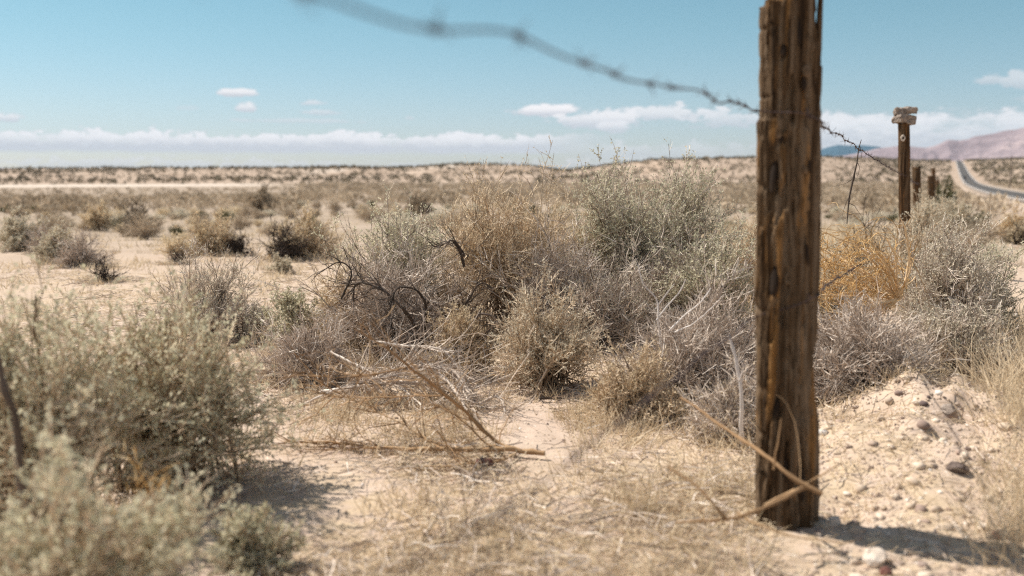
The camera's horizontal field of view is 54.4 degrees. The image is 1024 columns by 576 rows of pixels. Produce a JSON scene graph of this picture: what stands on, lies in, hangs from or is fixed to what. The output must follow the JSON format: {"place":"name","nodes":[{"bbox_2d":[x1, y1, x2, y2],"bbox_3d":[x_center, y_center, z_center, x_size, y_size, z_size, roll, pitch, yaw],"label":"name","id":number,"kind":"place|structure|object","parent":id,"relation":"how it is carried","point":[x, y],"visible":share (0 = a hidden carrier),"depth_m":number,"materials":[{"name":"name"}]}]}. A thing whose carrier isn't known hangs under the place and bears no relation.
{"place":"outdoors","nodes":[
{"label":"outdoors","id":0,"kind":"place"},
{"bbox_2d":[0,157,1023,575],"bbox_3d":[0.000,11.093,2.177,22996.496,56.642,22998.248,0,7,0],"label":"ground","id":1,"kind":"structure","parent":0,"point":[332,515],"depth_m":3.01,"materials":[{"name":"sand"}]},
{"bbox_2d":[0,355,31,535],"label":"dark stem","id":2,"kind":"object","parent":1,"relation":"on","point":[17,431],"visible":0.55,"depth_m":2.01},
{"bbox_2d":[0,205,50,252],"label":"desert shrub","id":3,"kind":"object","parent":1,"relation":"on","point":[14,229],"visible":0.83,"depth_m":12.13,"materials":[{"name":"grey plant"}]},
{"bbox_2d":[17,218,50,253],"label":"desert shrub","id":4,"kind":"object","parent":1,"relation":"on","point":[37,235],"visible":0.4,"depth_m":11.58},
{"bbox_2d":[30,216,76,263],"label":"desert shrub","id":5,"kind":"object","parent":1,"relation":"on","point":[50,247],"visible":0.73,"depth_m":10.14,"materials":[{"name":"grey plant"}]},
{"bbox_2d":[31,212,80,234],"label":"plain shrub","id":6,"kind":"object","parent":1,"relation":"on","point":[51,224],"visible":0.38,"depth_m":17.41,"materials":[{"name":"beige plant"}]},
{"bbox_2d":[50,227,118,267],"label":"desert shrub","id":7,"kind":"object","parent":1,"relation":"on","point":[79,254],"visible":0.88,"depth_m":9.57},
{"bbox_2d":[77,198,117,230],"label":"desert shrub","id":8,"kind":"object","parent":1,"relation":"on","point":[96,219],"visible":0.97,"depth_m":20.84,"materials":[{"name":"beige plant"}]},
{"bbox_2d":[0,233,201,546],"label":"desert shrub","id":9,"kind":"object","parent":1,"relation":"on","point":[32,391],"visible":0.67,"depth_m":2.37,"materials":[{"name":"green plant"}]},
{"bbox_2d":[86,253,128,282],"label":"desert shrub","id":10,"kind":"object","parent":1,"relation":"on","point":[104,275],"visible":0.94,"depth_m":7.91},
{"bbox_2d":[0,382,241,575],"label":"desert shrub","id":11,"kind":"object","parent":1,"relation":"on","point":[143,544],"visible":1,"depth_m":1.73,"materials":[{"name":"green plant"}]},
{"bbox_2d":[109,196,157,236],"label":"desert shrub","id":12,"kind":"object","parent":1,"relation":"on","point":[135,213],"visible":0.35,"depth_m":17.94,"materials":[{"name":"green plant"}]},
{"bbox_2d":[114,210,166,239],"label":"plain shrub","id":13,"kind":"object","parent":1,"relation":"on","point":[140,230],"visible":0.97,"depth_m":16.20,"materials":[{"name":"beige plant"}]},
{"bbox_2d":[105,442,178,524],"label":"dry sprig","id":14,"kind":"object","parent":1,"relation":"on","point":[141,478],"visible":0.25,"depth_m":2.12,"materials":[{"name":"brown plant"}]},
{"bbox_2d":[147,228,197,257],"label":"plain shrub","id":15,"kind":"object","parent":1,"relation":"on","point":[169,243],"visible":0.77,"depth_m":10.87,"materials":[{"name":"beige plant"}]},
{"bbox_2d":[167,208,191,219],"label":"plain shrub","id":16,"kind":"object","parent":1,"relation":"on","point":[181,211],"visible":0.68,"depth_m":32.96,"materials":[{"name":"grey plant"}]},
{"bbox_2d":[167,244,191,263],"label":"desert shrub","id":17,"kind":"object","parent":1,"relation":"on","point":[175,258],"visible":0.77,"depth_m":9.92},
{"bbox_2d":[54,260,337,513],"bbox_3d":[-0.943,0.244,2.765,0.841,0.655,0.711,0,7,0],"label":"desert shrub","id":18,"kind":"object","parent":1,"relation":"on","point":[198,383],"visible":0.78,"depth_m":2.68,"materials":[{"name":"green plant"}]},
{"bbox_2d":[137,230,276,340],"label":"desert shrub","id":19,"kind":"object","parent":1,"relation":"on","point":[219,297],"visible":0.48,"depth_m":5.13,"materials":[{"name":"grey plant"}]},
{"bbox_2d":[172,207,255,255],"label":"desert shrub","id":20,"kind":"object","parent":1,"relation":"on","point":[219,232],"visible":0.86,"depth_m":11.19,"materials":[{"name":"beige plant"}]},
{"bbox_2d":[222,225,255,255],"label":"desert shrub","id":21,"kind":"object","parent":1,"relation":"on","point":[237,245],"visible":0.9,"depth_m":11.19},
{"bbox_2d":[226,212,257,229],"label":"plain shrub","id":22,"kind":"object","parent":1,"relation":"on","point":[243,223],"visible":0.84,"depth_m":22.49,"materials":[{"name":"beige plant"}]},
{"bbox_2d":[215,298,274,344],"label":"desert shrub","id":23,"kind":"object","parent":1,"relation":"on","point":[244,326],"visible":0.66,"depth_m":5.02,"materials":[{"name":"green plant"}]},
{"bbox_2d":[235,202,255,218],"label":"plain shrub","id":24,"kind":"object","parent":1,"relation":"on","point":[244,210],"visible":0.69,"depth_m":30.71,"materials":[{"name":"beige plant"}]},
{"bbox_2d":[206,499,308,575],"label":"desert shrub","id":25,"kind":"object","parent":1,"relation":"on","point":[251,541],"visible":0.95,"depth_m":2.17,"materials":[{"name":"green plant"}]},
{"bbox_2d":[248,208,269,219],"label":"plain shrub","id":26,"kind":"object","parent":1,"relation":"on","point":[255,214],"visible":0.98,"depth_m":29.15,"materials":[{"name":"beige plant"}]},
{"bbox_2d":[245,181,280,211],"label":"desert shrub","id":27,"kind":"object","parent":1,"relation":"on","point":[259,200],"visible":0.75,"depth_m":41.54,"materials":[{"name":"beige plant"}]},
{"bbox_2d":[251,219,293,236],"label":"plain shrub","id":28,"kind":"object","parent":1,"relation":"on","point":[266,230],"visible":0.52,"depth_m":17.15,"materials":[{"name":"beige plant"}]},
{"bbox_2d":[265,251,294,272],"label":"desert shrub","id":29,"kind":"object","parent":1,"relation":"on","point":[285,264],"visible":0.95,"depth_m":8.60,"materials":[{"name":"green plant"}]},
{"bbox_2d":[253,214,311,259],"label":"desert shrub","id":30,"kind":"object","parent":1,"relation":"on","point":[281,246],"visible":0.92,"depth_m":10.27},
{"bbox_2d":[281,204,300,218],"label":"plain shrub","id":31,"kind":"object","parent":1,"relation":"on","point":[289,214],"visible":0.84,"depth_m":29.38,"materials":[{"name":"beige plant"}]},
{"bbox_2d":[254,278,328,344],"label":"desert shrub","id":32,"kind":"object","parent":1,"relation":"on","point":[287,310],"visible":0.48,"depth_m":4.79,"materials":[{"name":"green plant"}]},
{"bbox_2d":[240,300,361,391],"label":"desert shrub","id":33,"kind":"object","parent":1,"relation":"on","point":[305,343],"visible":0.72,"depth_m":4.06,"materials":[{"name":"plant"}]},
{"bbox_2d":[260,201,351,259],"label":"desert shrub","id":34,"kind":"object","parent":1,"relation":"on","point":[309,226],"visible":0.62,"depth_m":10.54,"materials":[{"name":"beige plant"}]},
{"bbox_2d":[325,199,346,211],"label":"plain shrub","id":35,"kind":"object","parent":1,"relation":"on","point":[333,205],"visible":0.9,"depth_m":40.09,"materials":[{"name":"beige plant"}]},
{"bbox_2d":[301,247,379,347],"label":"desert shrub","id":36,"kind":"object","parent":1,"relation":"on","point":[332,300],"visible":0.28,"depth_m":4.75,"materials":[{"name":"beige plant"}]},
{"bbox_2d":[353,204,379,221],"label":"plain shrub","id":37,"kind":"object","parent":1,"relation":"on","point":[365,216],"visible":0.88,"depth_m":26.92,"materials":[{"name":"beige plant"}]},
{"bbox_2d":[257,219,482,367],"bbox_3d":[-0.612,0.014,4.598,0.862,0.670,0.906,-6,9,-42],"label":"desert shrub","id":38,"kind":"object","parent":1,"relation":"on","point":[414,275],"visible":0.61,"depth_m":4.55,"materials":[{"name":"plant"}]},
{"bbox_2d":[311,180,468,324],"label":"desert shrub","id":39,"kind":"object","parent":1,"relation":"on","point":[389,232],"visible":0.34,"depth_m":4.95,"materials":[{"name":"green plant"}]},
{"bbox_2d":[252,302,544,481],"bbox_3d":[-0.381,0.267,3.038,0.931,0.498,0.568,3,7,21],"label":"fallen branch","id":40,"kind":"object","parent":1,"relation":"on","point":[498,447],"visible":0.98,"depth_m":3.07,"materials":[{"name":"wood"}]},
{"bbox_2d":[375,208,426,237],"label":"plain shrub","id":41,"kind":"object","parent":1,"relation":"on","point":[405,219],"visible":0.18,"depth_m":16.70,"materials":[{"name":"grey plant"}]},
{"bbox_2d":[301,211,516,364],"bbox_3d":[-0.428,0.013,4.306,0.904,0.664,0.680,-2,7,-17],"label":"dead limb","id":42,"kind":"object","parent":1,"relation":"on","point":[461,253],"visible":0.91,"depth_m":4.30,"materials":[{"name":"wood"}]},
{"bbox_2d":[398,192,434,216],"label":"desert shrub","id":43,"kind":"object","parent":1,"relation":"on","point":[415,202],"visible":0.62,"depth_m":29.81,"materials":[{"name":"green plant"}]},
{"bbox_2d":[300,288,546,428],"bbox_3d":[-0.262,0.237,3.711,1.039,0.429,0.682,4,8,33],"label":"dead brush pile","id":44,"kind":"object","parent":1,"relation":"on","point":[457,375],"visible":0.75,"depth_m":3.74,"materials":[{"name":"wood"}]},
{"bbox_2d":[413,213,443,232],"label":"plain shrub","id":45,"kind":"object","parent":1,"relation":"on","point":[427,225],"visible":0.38,"depth_m":19.42,"materials":[{"name":"beige plant"}]},
{"bbox_2d":[428,202,459,225],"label":"plain shrub","id":46,"kind":"object","parent":1,"relation":"on","point":[437,211],"visible":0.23,"depth_m":22.28,"materials":[{"name":"grey plant"}]},
{"bbox_2d":[437,207,468,226],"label":"plain shrub","id":47,"kind":"object","parent":1,"relation":"on","point":[454,217],"visible":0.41,"depth_m":21.60,"materials":[{"name":"beige plant"}]},
{"bbox_2d":[403,243,512,339],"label":"desert shrub","id":48,"kind":"object","parent":1,"relation":"on","point":[455,294],"visible":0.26,"depth_m":4.89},
{"bbox_2d":[417,298,512,377],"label":"desert shrub","id":49,"kind":"object","parent":1,"relation":"on","point":[457,322],"visible":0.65,"depth_m":4.22,"materials":[{"name":"beige plant"}]},
{"bbox_2d":[406,480,550,545],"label":"broken twig","id":50,"kind":"object","parent":1,"relation":"on","point":[431,537],"visible":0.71,"depth_m":2.35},
{"bbox_2d":[0,188,1017,218],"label":"plain scrub","id":51,"kind":"object","parent":1,"relation":"on","point":[78,201],"visible":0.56,"depth_m":56.86,"materials":[{"name":"beige plant"}]},
{"bbox_2d":[0,155,1023,184],"bbox_3d":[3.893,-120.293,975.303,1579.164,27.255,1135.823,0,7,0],"label":"hill scrub","id":52,"kind":"object","parent":1,"relation":"on","point":[237,179],"visible":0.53,"depth_m":650.90,"materials":[{"name":"beige plant"}]},
{"bbox_2d":[0,181,1023,194],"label":"scrub","id":53,"kind":"object","parent":1,"relation":"on","point":[731,186],"visible":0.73,"depth_m":270.06,"materials":[{"name":"beige plant"}]},
{"bbox_2d":[0,251,1023,575],"bbox_3d":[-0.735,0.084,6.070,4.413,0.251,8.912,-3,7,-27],"label":"straw litter","id":54,"kind":"object","parent":1,"relation":"on","point":[582,540],"visible":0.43,"depth_m":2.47,"materials":[{"name":"wood"}]},
{"bbox_2d":[421,135,614,332],"bbox_3d":[-0.049,-0.272,5.148,0.927,1.036,0.903,6,9,43],"label":"desert shrub","id":55,"kind":"object","parent":1,"relation":"on","point":[501,235],"visible":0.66,"depth_m":5.08,"materials":[{"name":"beige plant"}]},
{"bbox_2d":[466,256,610,395],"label":"desert shrub","id":56,"kind":"object","parent":1,"relation":"on","point":[554,352],"visible":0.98,"depth_m":3.96,"materials":[{"name":"grey plant"}]},
{"bbox_2d":[468,179,612,346],"bbox_3d":[0.183,-0.133,4.873,0.680,0.848,0.610,-6,9,-40],"label":"desert shrub","id":57,"kind":"object","parent":1,"relation":"on","point":[532,280],"visible":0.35,"depth_m":4.84,"materials":[{"name":"beige plant"}]},
{"bbox_2d":[521,188,612,315],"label":"desert shrub","id":58,"kind":"object","parent":1,"relation":"on","point":[561,228],"visible":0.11,"depth_m":5.45,"materials":[{"name":"beige plant"}]},
{"bbox_2d":[503,224,672,358],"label":"desert shrub","id":59,"kind":"object","parent":1,"relation":"on","point":[613,315],"visible":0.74,"depth_m":4.75,"materials":[{"name":"grey plant"}]},
{"bbox_2d":[578,330,696,427],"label":"desert shrub","id":60,"kind":"object","parent":1,"relation":"on","point":[636,388],"visible":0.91,"depth_m":3.47,"materials":[{"name":"beige plant"}]},
{"bbox_2d":[551,139,731,327],"bbox_3d":[0.622,-0.306,5.482,1.062,1.049,0.937,5,8,35],"label":"desert shrub","id":61,"kind":"object","parent":1,"relation":"on","point":[609,220],"visible":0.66,"depth_m":5.32,"materials":[{"name":"green plant"}]},
{"bbox_2d":[612,229,722,338],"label":"desert shrub","id":62,"kind":"object","parent":1,"relation":"on","point":[663,271],"visible":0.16,"depth_m":5.00,"materials":[{"name":"grey plant"}]},
{"bbox_2d":[627,210,756,344],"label":"desert shrub","id":63,"kind":"object","parent":1,"relation":"on","point":[726,260],"visible":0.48,"depth_m":4.85,"materials":[{"name":"grey plant"}]},
{"bbox_2d":[636,139,747,277],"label":"desert shrub","id":64,"kind":"object","parent":1,"relation":"on","point":[707,228],"visible":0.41,"depth_m":5.54,"materials":[{"name":"grey plant"}]},
{"bbox_2d":[575,243,843,415],"bbox_3d":[0.705,0.134,3.783,0.953,0.622,0.717,0,7,0],"label":"desert shrub","id":65,"kind":"object","parent":1,"relation":"on","point":[684,350],"visible":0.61,"depth_m":3.73,"materials":[{"name":"plant"}]},
{"bbox_2d":[638,265,724,350],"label":"pale branch","id":66,"kind":"object","parent":65,"relation":"in","point":[675,324],"visible":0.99,"depth_m":3.52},
{"bbox_2d":[671,348,756,446],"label":"desert shrub","id":67,"kind":"object","parent":1,"relation":"on","point":[728,401],"visible":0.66,"depth_m":3.23,"materials":[{"name":"beige plant"}]},
{"bbox_2d":[714,185,757,307],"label":"desert shrub","id":68,"kind":"object","parent":1,"relation":"on","point":[748,243],"visible":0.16,"depth_m":6.28,"materials":[{"name":"beige plant"}]},
{"bbox_2d":[728,335,744,444],"bbox_3d":[0.699,0.314,3.020,0.086,0.349,0.057,-6,9,-42],"label":"pale stick","id":69,"kind":"object","parent":1,"relation":"on","point":[739,376],"visible":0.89,"depth_m":3.00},
{"bbox_2d":[667,395,853,542],"bbox_3d":[0.582,0.380,2.360,0.401,0.260,0.495,2,7,13],"label":"forked stick","id":70,"kind":"object","parent":1,"relation":"on","point":[803,486],"visible":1,"depth_m":2.27,"materials":[{"name":"wood"}]},
{"bbox_2d":[754,0,822,530],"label":"fence post","id":71,"kind":"object","parent":1,"relation":"on","point":[788,228],"visible":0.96,"depth_m":2.36,"materials":[{"name":"brown wood"}]},
{"bbox_2d":[302,0,929,189],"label":"barbed wire","id":72,"kind":"object","parent":71,"relation":"attached to","point":[438,29],"visible":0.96,"depth_m":0.95,"materials":[{"name":"metal"}]},
{"bbox_2d":[832,141,866,223],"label":"hanging twig","id":73,"kind":"object","parent":72,"relation":"hanging from","point":[850,192],"visible":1,"depth_m":4.30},
{"bbox_2d":[386,244,894,575],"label":"barbed wire","id":74,"kind":"object","parent":71,"relation":"attached to","point":[411,564],"visible":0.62,"depth_m":1.09,"materials":[{"name":"metal"}]},
{"bbox_2d":[819,202,924,326],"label":"tumbleweed","id":75,"kind":"object","parent":74,"relation":"attached to","point":[894,296],"visible":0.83,"depth_m":4.36,"materials":[{"name":"yellow plant"}]},
{"bbox_2d":[825,516,840,527],"bbox_3d":[0.792,0.577,2.454,0.042,0.030,0.032,-1,7,-8],"label":"ground stone","id":76,"kind":"object","parent":1,"relation":"on","point":[833,521],"visible":0.99,"depth_m":2.44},
{"bbox_2d":[818,234,877,329],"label":"desert shrub","id":77,"kind":"object","parent":1,"relation":"on","point":[821,309],"visible":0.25,"depth_m":5.29,"materials":[{"name":"grey plant"}]},
{"bbox_2d":[831,213,867,234],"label":"plain shrub","id":78,"kind":"object","parent":1,"relation":"on","point":[849,220],"visible":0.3,"depth_m":16.12,"materials":[{"name":"grey plant"}]},
{"bbox_2d":[820,191,897,283],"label":"desert shrub","id":79,"kind":"object","parent":1,"relation":"on","point":[868,227],"visible":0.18,"depth_m":7.40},
{"bbox_2d":[754,275,966,408],"bbox_3d":[1.256,0.156,3.655,0.789,0.489,0.645,0,7,0],"label":"desert shrub","id":80,"kind":"object","parent":1,"relation":"on","point":[857,350],"visible":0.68,"depth_m":3.57,"materials":[{"name":"plant"}]},
{"bbox_2d":[862,547,886,568],"bbox_3d":[0.807,0.602,2.213,0.052,0.050,0.045,1,7,7],"label":"ground stone","id":81,"kind":"object","parent":1,"relation":"on","point":[874,557],"visible":0.97,"depth_m":2.20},
{"bbox_2d":[865,210,889,221],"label":"plain shrub","id":82,"kind":"object","parent":1,"relation":"on","point":[878,214],"visible":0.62,"depth_m":29.28,"materials":[{"name":"grey plant"}]},
{"bbox_2d":[898,123,910,258],"bbox_3d":[3.385,-0.637,8.579,0.183,1.565,0.106,0,7,0],"label":"fence post","id":83,"kind":"object","parent":1,"relation":"on","point":[904,199],"visible":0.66,"depth_m":8.51,"materials":[{"name":"brown wood"}]},
{"bbox_2d":[891,114,916,125],"bbox_3d":[3.347,-1.439,8.491,0.176,0.100,0.151,1,6,-20],"label":"stone","id":84,"kind":"object","parent":83,"relation":"on","point":[911,120],"visible":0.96,"depth_m":8.44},
{"bbox_2d":[894,105,916,114],"bbox_3d":[3.350,-1.510,8.483,0.184,0.089,0.154,-1,6,17],"label":"stone","id":85,"kind":"object","parent":84,"relation":"on","point":[908,110],"visible":0.98,"depth_m":8.42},
{"bbox_2d":[847,201,968,307],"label":"desert shrub","id":86,"kind":"object","parent":1,"relation":"on","point":[903,249],"visible":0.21,"depth_m":6.30,"materials":[{"name":"grey plant"}]},
{"bbox_2d":[912,166,921,217],"bbox_3d":[4.885,-0.836,11.983,0.190,1.274,0.097,0,7,0],"label":"fence post","id":87,"kind":"object","parent":1,"relation":"on","point":[916,174],"visible":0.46,"depth_m":11.90,"materials":[{"name":"brown wood"}]},
{"bbox_2d":[888,188,953,251],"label":"desert shrub","id":88,"kind":"object","parent":1,"relation":"on","point":[931,210],"visible":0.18,"depth_m":10.24,"materials":[{"name":"grey plant"}]},
{"bbox_2d":[928,175,933,215],"bbox_3d":[8.153,-1.475,19.359,0.206,1.434,0.121,0,7,0],"label":"fence post","id":89,"kind":"object","parent":1,"relation":"on","point":[930,186],"visible":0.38,"depth_m":19.27,"materials":[{"name":"brown wood"}]},
{"bbox_2d":[925,184,957,228],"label":"desert shrub","id":90,"kind":"object","parent":1,"relation":"on","point":[950,202],"visible":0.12,"depth_m":16.43,"materials":[{"name":"grey plant"}]},
{"bbox_2d":[862,205,1023,349],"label":"desert shrub","id":91,"kind":"object","parent":1,"relation":"on","point":[937,279],"visible":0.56,"depth_m":4.65,"materials":[{"name":"grey plant"}]},
{"bbox_2d":[927,176,964,209],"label":"desert shrub","id":92,"kind":"object","parent":1,"relation":"on","point":[945,192],"visible":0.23,"depth_m":26.82,"materials":[{"name":"green plant"}]},
{"bbox_2d":[941,404,956,414],"bbox_3d":[1.369,0.380,3.119,0.052,0.035,0.050,7,9,44],"label":"ground stone","id":93,"kind":"object","parent":1,"relation":"on","point":[951,409],"visible":0.91,"depth_m":3.10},
{"bbox_2d":[946,461,969,473],"bbox_3d":[1.206,0.486,2.695,0.060,0.035,0.050,2,7,18],"label":"ground stone","id":94,"kind":"object","parent":1,"relation":"on","point":[958,465],"visible":0.96,"depth_m":2.68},
{"bbox_2d":[930,199,989,240],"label":"desert shrub","id":95,"kind":"object","parent":1,"relation":"on","point":[963,209],"visible":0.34,"depth_m":13.42,"materials":[{"name":"grey plant"}]},
{"bbox_2d":[902,279,1023,380],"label":"desert shrub","id":96,"kind":"object","parent":1,"relation":"on","point":[961,330],"visible":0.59,"depth_m":4.02,"materials":[{"name":"grey plant"}]},
{"bbox_2d":[940,223,998,253],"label":"plain shrub","id":97,"kind":"object","parent":1,"relation":"on","point":[978,237],"visible":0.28,"depth_m":11.45,"materials":[{"name":"beige plant"}]},
{"bbox_2d":[971,214,1006,242],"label":"plain shrub","id":98,"kind":"object","parent":1,"relation":"on","point":[995,231],"visible":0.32,"depth_m":15.35,"materials":[{"name":"beige plant"}]},
{"bbox_2d":[955,161,1023,200],"bbox_3d":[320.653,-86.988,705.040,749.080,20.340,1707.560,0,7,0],"label":"gravel shoulder","id":99,"kind":"object","parent":1,"relation":"on","point":[1012,198],"visible":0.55,"depth_m":324.91},
{"bbox_2d":[969,238,1023,335],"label":"desert shrub","id":100,"kind":"object","parent":1,"relation":"on","point":[1007,269],"visible":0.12,"depth_m":4.86,"materials":[{"name":"beige plant"}]},
{"bbox_2d":[971,240,1022,264],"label":"plain shrub","id":101,"kind":"object","parent":1,"relation":"on","point":[1007,252],"visible":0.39,"depth_m":10.08,"materials":[{"name":"grey plant"}]},
{"bbox_2d":[992,196,1023,238],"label":"desert shrub","id":102,"kind":"object","parent":1,"relation":"on","point":[1005,225],"visible":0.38,"depth_m":17.94,"materials":[{"name":"beige plant"}]},
{"bbox_2d":[997,218,1023,245],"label":"desert shrub","id":103,"kind":"object","parent":1,"relation":"on","point":[1015,238],"visible":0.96,"depth_m":14.17,"materials":[{"name":"beige plant"}]},
{"bbox_2d":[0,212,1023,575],"bbox_3d":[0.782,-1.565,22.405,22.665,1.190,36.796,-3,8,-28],"label":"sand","id":104,"kind":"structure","parent":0,"point":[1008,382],"depth_m":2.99,"materials":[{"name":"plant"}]},
{"bbox_2d":[0,0,1023,168],"label":"sky","id":105,"kind":"structure","parent":0,"point":[84,83],"materials":[{"name":"blue"}]},
{"bbox_2d":[1,233,1023,575],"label":"gravel","id":106,"kind":"structure","parent":0,"point":[857,531],"depth_m":2.64,"materials":[{"name":"gravel"}]},
{"bbox_2d":[821,145,881,156],"bbox_3d":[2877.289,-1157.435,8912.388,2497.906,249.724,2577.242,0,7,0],"label":"mountains","id":107,"kind":"structure","parent":0,"point":[838,150],"depth_m":8799.52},
{"bbox_2d":[832,127,1023,160],"bbox_3d":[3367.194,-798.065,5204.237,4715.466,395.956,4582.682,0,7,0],"label":"mountains","id":108,"kind":"structure","parent":0,"point":[1006,143],"depth_m":5203.87,"materials":[{"name":"stone"}]},
{"bbox_2d":[956,160,1023,198],"bbox_3d":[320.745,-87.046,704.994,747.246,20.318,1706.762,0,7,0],"label":"road","id":109,"kind":"structure","parent":0,"point":[969,180],"depth_m":348.90,"materials":[{"name":"asphalt"}]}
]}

